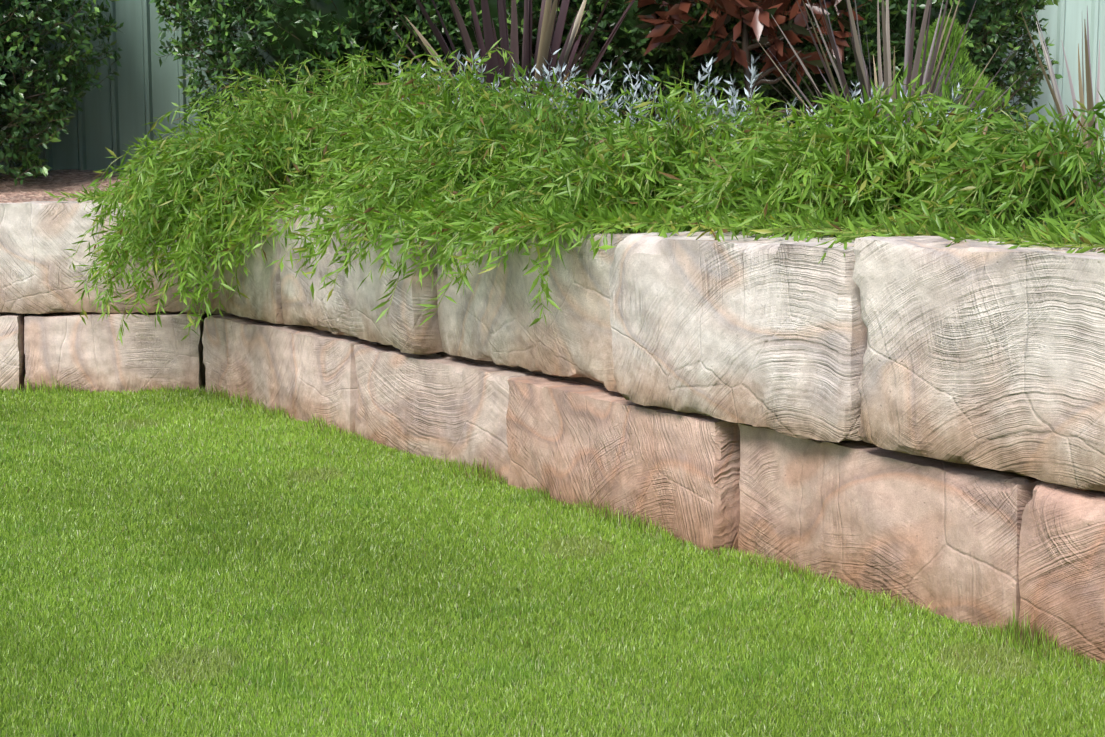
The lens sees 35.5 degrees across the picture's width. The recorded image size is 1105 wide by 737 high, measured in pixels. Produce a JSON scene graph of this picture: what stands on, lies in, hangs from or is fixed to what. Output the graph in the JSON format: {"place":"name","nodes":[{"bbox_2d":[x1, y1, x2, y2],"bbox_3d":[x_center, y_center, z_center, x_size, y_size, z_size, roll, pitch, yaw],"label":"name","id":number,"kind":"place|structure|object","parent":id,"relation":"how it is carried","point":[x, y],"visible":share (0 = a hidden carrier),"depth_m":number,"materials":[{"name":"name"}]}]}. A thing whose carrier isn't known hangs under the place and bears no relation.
{"place":"outdoors","nodes":[
{"label":"outdoors","id":0,"kind":"place"},
{"bbox_2d":[0,169,140,202],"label":"soil bed","id":1,"kind":"object","parent":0,"point":[69,181],"depth_m":9.17,"materials":[{"name":"brown soil"}]},
{"bbox_2d":[0,0,123,185],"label":"shrub","id":2,"kind":"object","parent":1,"relation":"on","point":[24,16],"visible":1,"depth_m":8.93,"materials":[{"name":"green plant"}]},
{"bbox_2d":[149,0,476,130],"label":"shrub","id":3,"kind":"object","parent":1,"relation":"on","point":[295,32],"visible":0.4,"depth_m":8.83,"materials":[{"name":"green plant"}]},
{"bbox_2d":[359,0,631,125],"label":"shrub","id":4,"kind":"object","parent":1,"relation":"on","point":[463,6],"visible":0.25,"depth_m":8.97,"materials":[{"name":"green plant"}]},
{"bbox_2d":[386,0,634,123],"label":"purple flax","id":5,"kind":"object","parent":1,"relation":"on","point":[546,31],"visible":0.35,"depth_m":8.19,"materials":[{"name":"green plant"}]},
{"bbox_2d":[0,0,1104,173],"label":"fence sheet","id":6,"kind":"object","parent":1,"relation":"on","point":[127,104],"visible":0.08,"depth_m":9.70,"materials":[{"name":"paint"}]},
{"bbox_2d":[45,31,1104,343],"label":"trailing ground cover","id":7,"kind":"object","parent":1,"relation":"on","point":[481,165],"visible":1,"depth_m":5.75,"materials":[{"name":"green plant"}]},
{"bbox_2d":[555,0,760,138],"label":"shrub","id":8,"kind":"object","parent":1,"relation":"on","point":[627,33],"visible":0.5,"depth_m":9.10,"materials":[{"name":"green plant"}]},
{"bbox_2d":[392,46,987,152],"bbox_3d":[0.802,-0.971,6.953,4.309,0.749,0.974,7,10,43],"label":"silver bush","id":9,"kind":"object","parent":1,"relation":"on","point":[707,94],"visible":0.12,"depth_m":7.30,"materials":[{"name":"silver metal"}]},
{"bbox_2d":[624,0,871,121],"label":"magnolia shrub","id":10,"kind":"object","parent":1,"relation":"on","point":[756,17],"visible":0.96,"depth_m":8.47,"materials":[{"name":"red plant"}]},
{"bbox_2d":[643,0,1034,156],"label":"shrub","id":11,"kind":"object","parent":1,"relation":"on","point":[869,10],"visible":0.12,"depth_m":8.96,"materials":[{"name":"green plant"}]},
{"bbox_2d":[746,0,1039,138],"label":"bronze flax","id":12,"kind":"object","parent":1,"relation":"on","point":[862,74],"visible":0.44,"depth_m":6.55,"materials":[{"name":"brown plant"}]},
{"bbox_2d":[787,0,1062,133],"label":"shrub","id":13,"kind":"object","parent":1,"relation":"on","point":[1028,94],"visible":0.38,"depth_m":8.86,"materials":[{"name":"green plant"}]},
{"bbox_2d":[892,14,1003,136],"bbox_3d":[1.740,-1.136,7.734,0.812,0.892,0.827,0,7,-1],"label":"conifer shrub","id":14,"kind":"object","parent":1,"relation":"on","point":[963,68],"visible":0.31,"depth_m":7.62,"materials":[{"name":"green plant"}]},
{"bbox_2d":[1020,8,1104,195],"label":"spiky plant","id":15,"kind":"object","parent":1,"relation":"on","point":[1055,93],"visible":0.38,"depth_m":5.49,"materials":[{"name":"beige plant"}]},
{"bbox_2d":[0,373,1104,736],"bbox_3d":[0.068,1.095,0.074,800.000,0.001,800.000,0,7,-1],"label":"ground","id":16,"kind":"structure","parent":0,"point":[474,631],"depth_m":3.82,"materials":[{"name":"green plant"}]},
{"bbox_2d":[0,314,25,391],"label":"stone block","id":17,"kind":"structure","parent":16,"relation":"on","point":[12,364],"depth_m":7.80,"materials":[{"name":"stone"}]},
{"bbox_2d":[24,312,204,392],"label":"stone block","id":18,"kind":"structure","parent":16,"relation":"on","point":[74,350],"depth_m":7.83,"materials":[{"name":"stone"}]},
{"bbox_2d":[202,314,376,433],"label":"stone block","id":19,"kind":"structure","parent":16,"relation":"on","point":[302,373],"depth_m":7.08,"materials":[{"name":"stone"}]},
{"bbox_2d":[205,210,283,323],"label":"stone block","id":20,"kind":"structure","parent":19,"relation":"on","point":[260,286],"depth_m":7.29,"materials":[{"name":"stone"}]},
{"bbox_2d":[0,312,604,386],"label":"backfill wall","id":21,"kind":"structure","parent":16,"relation":"on","point":[585,380],"depth_m":5.95,"materials":[{"name":"brown soil"}]},
{"bbox_2d":[0,200,230,313],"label":"stone block","id":22,"kind":"structure","parent":21,"relation":"on","point":[37,274],"depth_m":7.76,"materials":[{"name":"stone"}]},
{"bbox_2d":[352,344,534,483],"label":"stone block","id":23,"kind":"structure","parent":16,"relation":"on","point":[435,405],"depth_m":6.10,"materials":[{"name":"stone"}]},
{"bbox_2d":[276,203,443,354],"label":"stone block","id":24,"kind":"structure","parent":23,"relation":"on","point":[346,308],"depth_m":6.43,"materials":[{"name":"stone"}]},
{"bbox_2d":[506,375,739,553],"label":"stone block","id":25,"kind":"structure","parent":16,"relation":"on","point":[569,441],"depth_m":5.05,"materials":[{"name":"stone"}]},
{"bbox_2d":[435,230,653,392],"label":"stone block","id":26,"kind":"structure","parent":25,"relation":"on","point":[492,317],"depth_m":5.52,"materials":[{"name":"stone"}]},
{"bbox_2d":[609,231,876,441],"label":"stone block","id":27,"kind":"structure","parent":25,"relation":"on","point":[766,332],"depth_m":4.54,"materials":[{"name":"stone"}]},
{"bbox_2d":[737,423,1039,630],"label":"stone block","id":28,"kind":"structure","parent":16,"relation":"on","point":[942,536],"depth_m":4.21,"materials":[{"name":"stone"}]},
{"bbox_2d":[1018,480,1104,665],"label":"stone block","id":29,"kind":"structure","parent":16,"relation":"on","point":[1061,570],"depth_m":3.73,"materials":[{"name":"stone"}]},
{"bbox_2d":[852,236,1104,491],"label":"stone block","id":30,"kind":"structure","parent":29,"relation":"on","point":[989,354],"depth_m":3.86,"materials":[{"name":"stone"}]}
]}

